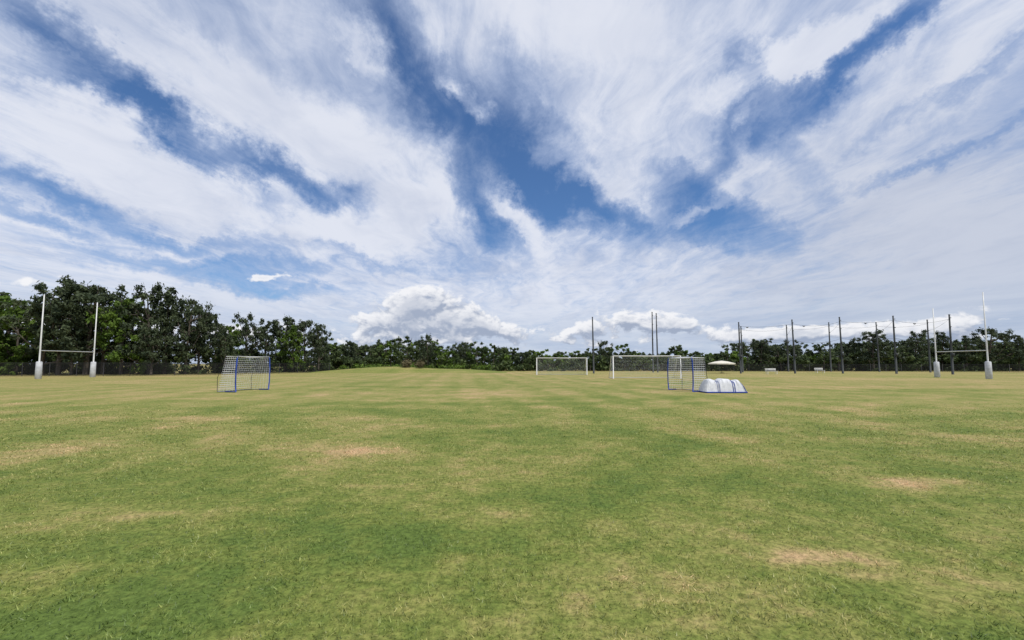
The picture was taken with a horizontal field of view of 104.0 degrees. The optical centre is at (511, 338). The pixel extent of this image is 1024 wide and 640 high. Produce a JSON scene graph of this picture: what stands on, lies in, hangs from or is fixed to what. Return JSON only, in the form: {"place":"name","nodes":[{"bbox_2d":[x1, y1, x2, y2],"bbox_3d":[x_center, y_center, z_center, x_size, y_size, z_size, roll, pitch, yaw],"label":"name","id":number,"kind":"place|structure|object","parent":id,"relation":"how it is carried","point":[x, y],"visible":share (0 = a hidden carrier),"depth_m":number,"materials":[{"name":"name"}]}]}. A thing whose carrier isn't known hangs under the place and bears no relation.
{"place":"outdoors","nodes":[
{"label":"outdoors","id":0,"kind":"place"},
{"bbox_2d":[0,364,1023,639],"bbox_3d":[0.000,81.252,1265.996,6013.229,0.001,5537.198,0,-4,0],"label":"grass field","id":1,"kind":"structure","parent":0,"point":[580,392],"depth_m":4.46,"materials":[{"name":"green plant"}]},
{"bbox_2d":[0,300,28,374],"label":"broadleaf tree","id":2,"kind":"object","parent":1,"relation":"on","point":[4,312],"visible":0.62,"depth_m":57.01,"materials":[{"name":"green plant"}]},
{"bbox_2d":[0,313,46,374],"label":"broadleaf tree","id":3,"kind":"object","parent":1,"relation":"on","point":[24,334],"visible":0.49,"depth_m":57.50,"materials":[{"name":"green plant"}]},
{"bbox_2d":[0,293,55,374],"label":"broadleaf tree","id":4,"kind":"object","parent":1,"relation":"on","point":[19,312],"visible":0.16,"depth_m":59.99,"materials":[{"name":"green plant"}]},
{"bbox_2d":[0,280,92,374],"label":"eucalyptus tree","id":5,"kind":"object","parent":1,"relation":"on","point":[33,306],"visible":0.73,"depth_m":54.93,"materials":[{"name":"green plant"}]},
{"bbox_2d":[23,274,94,374],"bbox_3d":[-64.571,-1.875,57.265,6.930,14.375,7.163,-3,-5,42],"label":"eucalyptus tree","id":6,"kind":"object","parent":1,"relation":"on","point":[47,328],"visible":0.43,"depth_m":56.22,"materials":[{"name":"green plant"}]},
{"bbox_2d":[34,295,97,378],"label":"rugby goal posts","id":7,"kind":"object","parent":1,"relation":"on","point":[38,369],"visible":0.94,"depth_m":42.79,"materials":[{"name":"white metal"}]},
{"bbox_2d":[50,322,93,374],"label":"eucalyptus tree","id":8,"kind":"object","parent":1,"relation":"on","point":[65,356],"visible":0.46,"depth_m":56.56,"materials":[{"name":"green plant"}]},
{"bbox_2d":[30,280,143,374],"bbox_3d":[-60.914,-1.603,58.489,10.705,13.992,9.991,-1,-4,17],"label":"eucalyptus tree","id":9,"kind":"object","parent":1,"relation":"on","point":[79,294],"visible":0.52,"depth_m":57.14,"materials":[{"name":"green plant"}]},
{"bbox_2d":[74,291,129,374],"bbox_3d":[-61.475,-1.047,60.278,6.745,13.092,6.890,-3,-4,36],"label":"eucalyptus tree","id":10,"kind":"object","parent":1,"relation":"on","point":[90,307],"visible":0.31,"depth_m":59.18,"materials":[{"name":"green plant"}]},
{"bbox_2d":[85,296,150,374],"bbox_3d":[-57.226,-0.493,58.529,8.278,11.744,8.299,1,-4,-18],"label":"broadleaf tree","id":11,"kind":"object","parent":1,"relation":"on","point":[102,343],"visible":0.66,"depth_m":57.32,"materials":[{"name":"green plant"}]},
{"bbox_2d":[106,301,157,373],"bbox_3d":[-58.748,-0.261,62.264,8.284,11.743,6.549,1,-4,-14],"label":"broadleaf tree","id":12,"kind":"object","parent":1,"relation":"on","point":[129,361],"visible":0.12,"depth_m":61.70,"materials":[{"name":"green plant"}]},
{"bbox_2d":[103,283,177,374],"bbox_3d":[-54.709,-1.438,59.393,8.283,13.763,9.134,3,-5,-41],"label":"eucalyptus tree","id":13,"kind":"object","parent":1,"relation":"on","point":[157,321],"visible":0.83,"depth_m":58.93,"materials":[{"name":"green plant"}]},
{"bbox_2d":[133,327,175,374],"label":"eucalyptus tree","id":14,"kind":"object","parent":1,"relation":"on","point":[150,353],"visible":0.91,"depth_m":57.65,"materials":[{"name":"green plant"}]},
{"bbox_2d":[0,363,329,375],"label":"chain link fence","id":15,"kind":"object","parent":1,"relation":"on","point":[265,367],"visible":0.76,"depth_m":53.20,"materials":[{"name":"black metal"}]},
{"bbox_2d":[136,281,193,373],"bbox_3d":[-53.798,-1.494,62.285,7.097,14.242,6.866,0,-4,6],"label":"eucalyptus tree","id":16,"kind":"object","parent":1,"relation":"on","point":[167,297],"visible":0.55,"depth_m":61.11,"materials":[{"name":"green plant"}]},
{"bbox_2d":[2,337,334,374],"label":"undergrowth","id":17,"kind":"object","parent":1,"relation":"on","point":[274,363],"visible":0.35,"depth_m":65.24,"materials":[{"name":"green plant"}]},
{"bbox_2d":[157,295,221,373],"bbox_3d":[-50.039,-0.622,62.452,7.878,12.504,7.353,0,-4,7],"label":"eucalyptus tree","id":18,"kind":"object","parent":1,"relation":"on","point":[187,344],"visible":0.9,"depth_m":61.95,"materials":[{"name":"green plant"}]},
{"bbox_2d":[179,305,212,371],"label":"eucalyptus tree","id":19,"kind":"object","parent":1,"relation":"on","point":[204,349],"visible":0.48,"depth_m":63.55,"materials":[{"name":"green plant"}]},
{"bbox_2d":[179,322,237,372],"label":"eucalyptus tree","id":20,"kind":"object","parent":1,"relation":"on","point":[217,326],"visible":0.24,"depth_m":67.51,"materials":[{"name":"green plant"}]},
{"bbox_2d":[212,327,238,372],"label":"eucalyptus tree","id":21,"kind":"object","parent":1,"relation":"on","point":[225,342],"visible":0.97,"depth_m":63.71,"materials":[{"name":"green plant"}]},
{"bbox_2d":[216,324,244,370],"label":"broadleaf tree","id":22,"kind":"object","parent":1,"relation":"on","point":[235,332],"visible":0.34,"depth_m":70.31,"materials":[{"name":"green plant"}]},
{"bbox_2d":[217,356,269,391],"bbox_3d":[-15.812,2.067,23.628,1.328,2.037,2.446,-1,-4,12],"label":"portable training goal","id":23,"kind":"object","parent":1,"relation":"on","point":[233,379],"visible":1,"depth_m":23.09,"materials":[{"name":"white fabric"}]},
{"bbox_2d":[230,312,269,372],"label":"eucalyptus tree","id":24,"kind":"object","parent":1,"relation":"on","point":[246,331],"visible":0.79,"depth_m":72.25,"materials":[{"name":"green plant"}]},
{"bbox_2d":[247,319,283,364],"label":"eucalyptus tree","id":25,"kind":"object","parent":1,"relation":"on","point":[271,337],"visible":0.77,"depth_m":74.67,"materials":[{"name":"green plant"}]},
{"bbox_2d":[268,314,306,371],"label":"eucalyptus tree","id":26,"kind":"object","parent":1,"relation":"on","point":[290,321],"visible":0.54,"depth_m":76.27,"materials":[{"name":"green plant"}]},
{"bbox_2d":[276,325,312,371],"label":"broadleaf tree","id":27,"kind":"object","parent":1,"relation":"on","point":[297,342],"visible":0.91,"depth_m":75.40,"materials":[{"name":"green plant"}]},
{"bbox_2d":[286,319,322,371],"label":"eucalyptus tree","id":28,"kind":"object","parent":1,"relation":"on","point":[306,324],"visible":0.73,"depth_m":77.59,"materials":[{"name":"green plant"}]},
{"bbox_2d":[306,323,331,368],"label":"eucalyptus tree","id":29,"kind":"object","parent":1,"relation":"on","point":[323,341],"visible":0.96,"depth_m":79.02,"materials":[{"name":"green plant"}]},
{"bbox_2d":[343,340,358,367],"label":"eucalyptus tree","id":30,"kind":"object","parent":1,"relation":"on","point":[350,344],"visible":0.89,"depth_m":89.31,"materials":[{"name":"green plant"}]},
{"bbox_2d":[311,367,506,372],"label":"grass mound","id":31,"kind":"object","parent":1,"relation":"on","point":[393,370],"depth_m":71.38,"materials":[{"name":"green plant"}]},
{"bbox_2d":[400,358,412,366],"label":"round bush","id":32,"kind":"object","parent":31,"relation":"on","point":[406,364],"visible":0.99,"depth_m":74.09,"materials":[{"name":"green plant"}]},
{"bbox_2d":[414,360,424,367],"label":"round bush","id":33,"kind":"object","parent":31,"relation":"on","point":[419,364],"visible":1,"depth_m":73.95,"materials":[{"name":"green plant"}]},
{"bbox_2d":[337,359,494,369],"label":"shrubs","id":34,"kind":"object","parent":1,"relation":"on","point":[428,366],"visible":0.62,"depth_m":82.80,"materials":[{"name":"green plant"}]},
{"bbox_2d":[415,333,437,365],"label":"eucalyptus tree","id":35,"kind":"object","parent":1,"relation":"on","point":[431,348],"visible":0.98,"depth_m":87.54,"materials":[{"name":"green plant"}]},
{"bbox_2d":[451,341,473,368],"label":"eucalyptus tree","id":36,"kind":"object","parent":1,"relation":"on","point":[465,345],"visible":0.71,"depth_m":91.54,"materials":[{"name":"green plant"}]},
{"bbox_2d":[536,358,586,374],"bbox_3d":[7.219,4.054,58.799,7.360,2.492,1.985,0,-4,0],"label":"football goal","id":37,"kind":"object","parent":1,"relation":"on","point":[562,363],"visible":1,"depth_m":58.87,"materials":[{"name":"white paint"}]},
{"bbox_2d":[592,317,594,373],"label":"net pole","id":38,"kind":"object","parent":1,"relation":"on","point":[593,346],"visible":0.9,"depth_m":65.97,"materials":[{"name":"grey metal"}]},
{"bbox_2d":[596,341,613,370],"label":"eucalyptus tree","id":39,"kind":"object","parent":1,"relation":"on","point":[602,343],"visible":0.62,"depth_m":91.98,"materials":[{"name":"green plant"}]},
{"bbox_2d":[609,356,681,378],"bbox_3d":[14.655,3.147,44.377,7.430,2.492,2.085,0,-4,0],"label":"football goal","id":40,"kind":"object","parent":1,"relation":"on","point":[613,377],"visible":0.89,"depth_m":44.66,"materials":[{"name":"white paint"}]},
{"bbox_2d":[651,312,653,371],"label":"net pole","id":41,"kind":"object","parent":1,"relation":"on","point":[652,345],"visible":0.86,"depth_m":73.96,"materials":[{"name":"grey metal"}]},
{"bbox_2d":[656,313,658,371],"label":"net pole","id":42,"kind":"object","parent":1,"relation":"on","point":[657,343],"visible":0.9,"depth_m":75.05,"materials":[{"name":"grey metal"}]},
{"bbox_2d":[307,335,1023,370],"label":"distant trees","id":43,"kind":"object","parent":1,"relation":"on","point":[506,359],"visible":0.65,"depth_m":90.34,"materials":[{"name":"green plant"}]},
{"bbox_2d":[667,357,706,391],"bbox_3d":[10.398,2.087,23.769,1.058,2.014,2.226,1,-4,-17],"label":"portable training goal","id":44,"kind":"object","parent":1,"relation":"on","point":[693,378],"visible":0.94,"depth_m":24.03,"materials":[{"name":"white fabric"}]},
{"bbox_2d":[708,360,735,367],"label":"shade umbrella","id":45,"kind":"object","parent":1,"relation":"on","point":[721,362],"visible":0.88,"depth_m":66.65,"materials":[{"name":"beige fabric"}]},
{"bbox_2d":[698,378,747,392],"bbox_3d":[11.742,2.612,22.346,2.280,0.785,1.151,0,-4,0],"label":"popup goal","id":46,"kind":"object","parent":1,"relation":"on","point":[718,385],"visible":1,"depth_m":21.93,"materials":[{"name":"white fabric"}]},
{"bbox_2d":[738,322,741,373],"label":"net pole","id":47,"kind":"object","parent":1,"relation":"on","point":[740,356],"visible":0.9,"depth_m":65.92,"materials":[{"name":"grey metal"}]},
{"bbox_2d":[739,319,948,343],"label":"overhead cables","id":48,"kind":"object","parent":47,"relation":"attached to","point":[847,339],"visible":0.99,"depth_m":66.07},
{"bbox_2d":[740,326,743,371],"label":"net pole","id":49,"kind":"object","parent":1,"relation":"on","point":[741,349],"visible":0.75,"depth_m":75.99,"materials":[{"name":"grey metal"}]},
{"bbox_2d":[748,338,773,365],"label":"eucalyptus tree","id":50,"kind":"object","parent":1,"relation":"on","point":[762,345],"visible":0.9,"depth_m":89.58,"materials":[{"name":"green plant"}]},
{"bbox_2d":[786,325,788,371],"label":"net pole","id":51,"kind":"object","parent":1,"relation":"on","point":[787,349],"visible":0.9,"depth_m":81.90,"materials":[{"name":"grey metal"}]},
{"bbox_2d":[776,339,803,370],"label":"eucalyptus tree","id":52,"kind":"object","parent":1,"relation":"on","point":[789,349],"visible":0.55,"depth_m":89.55,"materials":[{"name":"green plant"}]},
{"bbox_2d":[791,319,796,373],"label":"net pole","id":53,"kind":"object","parent":1,"relation":"on","point":[794,356],"visible":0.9,"depth_m":65.94,"materials":[{"name":"grey metal"}]},
{"bbox_2d":[814,368,824,372],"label":"park bench","id":54,"kind":"object","parent":1,"relation":"on","point":[818,369],"visible":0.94,"depth_m":69.90,"materials":[{"name":"white paint"}]},
{"bbox_2d":[828,322,831,371],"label":"net pole","id":55,"kind":"object","parent":1,"relation":"on","point":[830,349],"visible":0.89,"depth_m":81.97,"materials":[{"name":"grey metal"}]},
{"bbox_2d":[838,317,843,373],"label":"net pole","id":56,"kind":"object","parent":1,"relation":"on","point":[842,355],"visible":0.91,"depth_m":65.94,"materials":[{"name":"grey metal"}]},
{"bbox_2d":[659,364,1023,371],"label":"chain link fence","id":57,"kind":"object","parent":1,"relation":"on","point":[785,369],"visible":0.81,"depth_m":82.15,"materials":[{"name":"black metal"}]},
{"bbox_2d":[844,340,859,369],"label":"eucalyptus tree","id":58,"kind":"object","parent":1,"relation":"on","point":[847,349],"visible":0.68,"depth_m":91.50,"materials":[{"name":"green plant"}]},
{"bbox_2d":[851,329,893,369],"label":"eucalyptus tree","id":59,"kind":"object","parent":1,"relation":"on","point":[866,346],"visible":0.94,"depth_m":87.45,"materials":[{"name":"green plant"}]},
{"bbox_2d":[875,322,879,371],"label":"net pole","id":60,"kind":"object","parent":1,"relation":"on","point":[877,348],"visible":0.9,"depth_m":80.00,"materials":[{"name":"grey metal"}]},
{"bbox_2d":[892,316,897,373],"bbox_3d":[61.383,1.004,64.002,0.327,9.436,0.538,0,-4,0],"label":"net pole","id":61,"kind":"object","parent":1,"relation":"on","point":[895,357],"visible":0.9,"depth_m":64.02,"materials":[{"name":"grey metal"}]},
{"bbox_2d":[896,329,935,369],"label":"eucalyptus tree","id":62,"kind":"object","parent":1,"relation":"on","point":[921,339],"visible":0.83,"depth_m":89.08,"materials":[{"name":"green plant"}]},
{"bbox_2d":[926,320,931,371],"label":"net pole","id":63,"kind":"object","parent":1,"relation":"on","point":[929,356],"visible":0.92,"depth_m":73.99,"materials":[{"name":"grey metal"}]},
{"bbox_2d":[930,331,956,364],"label":"eucalyptus tree","id":64,"kind":"object","parent":1,"relation":"on","point":[942,337],"visible":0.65,"depth_m":91.55,"materials":[{"name":"green plant"}]},
{"bbox_2d":[948,314,954,374],"bbox_3d":[65.955,0.891,59.972,0.314,9.154,0.480,0,-4,0],"label":"net pole","id":65,"kind":"object","parent":1,"relation":"on","point":[952,354],"visible":0.9,"depth_m":59.96,"materials":[{"name":"grey metal"}]},
{"bbox_2d":[932,292,992,378],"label":"rugby goal posts","id":66,"kind":"object","parent":1,"relation":"on","point":[988,370],"visible":0.94,"depth_m":42.29,"materials":[{"name":"white metal"}]},
{"bbox_2d":[952,336,983,366],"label":"eucalyptus tree","id":67,"kind":"object","parent":1,"relation":"on","point":[960,347],"visible":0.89,"depth_m":87.67,"materials":[{"name":"green plant"}]},
{"bbox_2d":[954,327,1023,363],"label":"eucalyptus tree","id":68,"kind":"object","parent":1,"relation":"on","point":[1006,338],"visible":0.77,"depth_m":86.67,"materials":[{"name":"green plant"}]},
{"bbox_2d":[1001,339,1023,370],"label":"eucalyptus tree","id":69,"kind":"object","parent":1,"relation":"on","point":[1016,343],"visible":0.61,"depth_m":87.75,"materials":[{"name":"green plant"}]},
{"bbox_2d":[0,0,1023,363],"label":"sky","id":70,"kind":"structure","parent":0,"point":[516,174],"materials":[{"name":"blue"}]}
]}

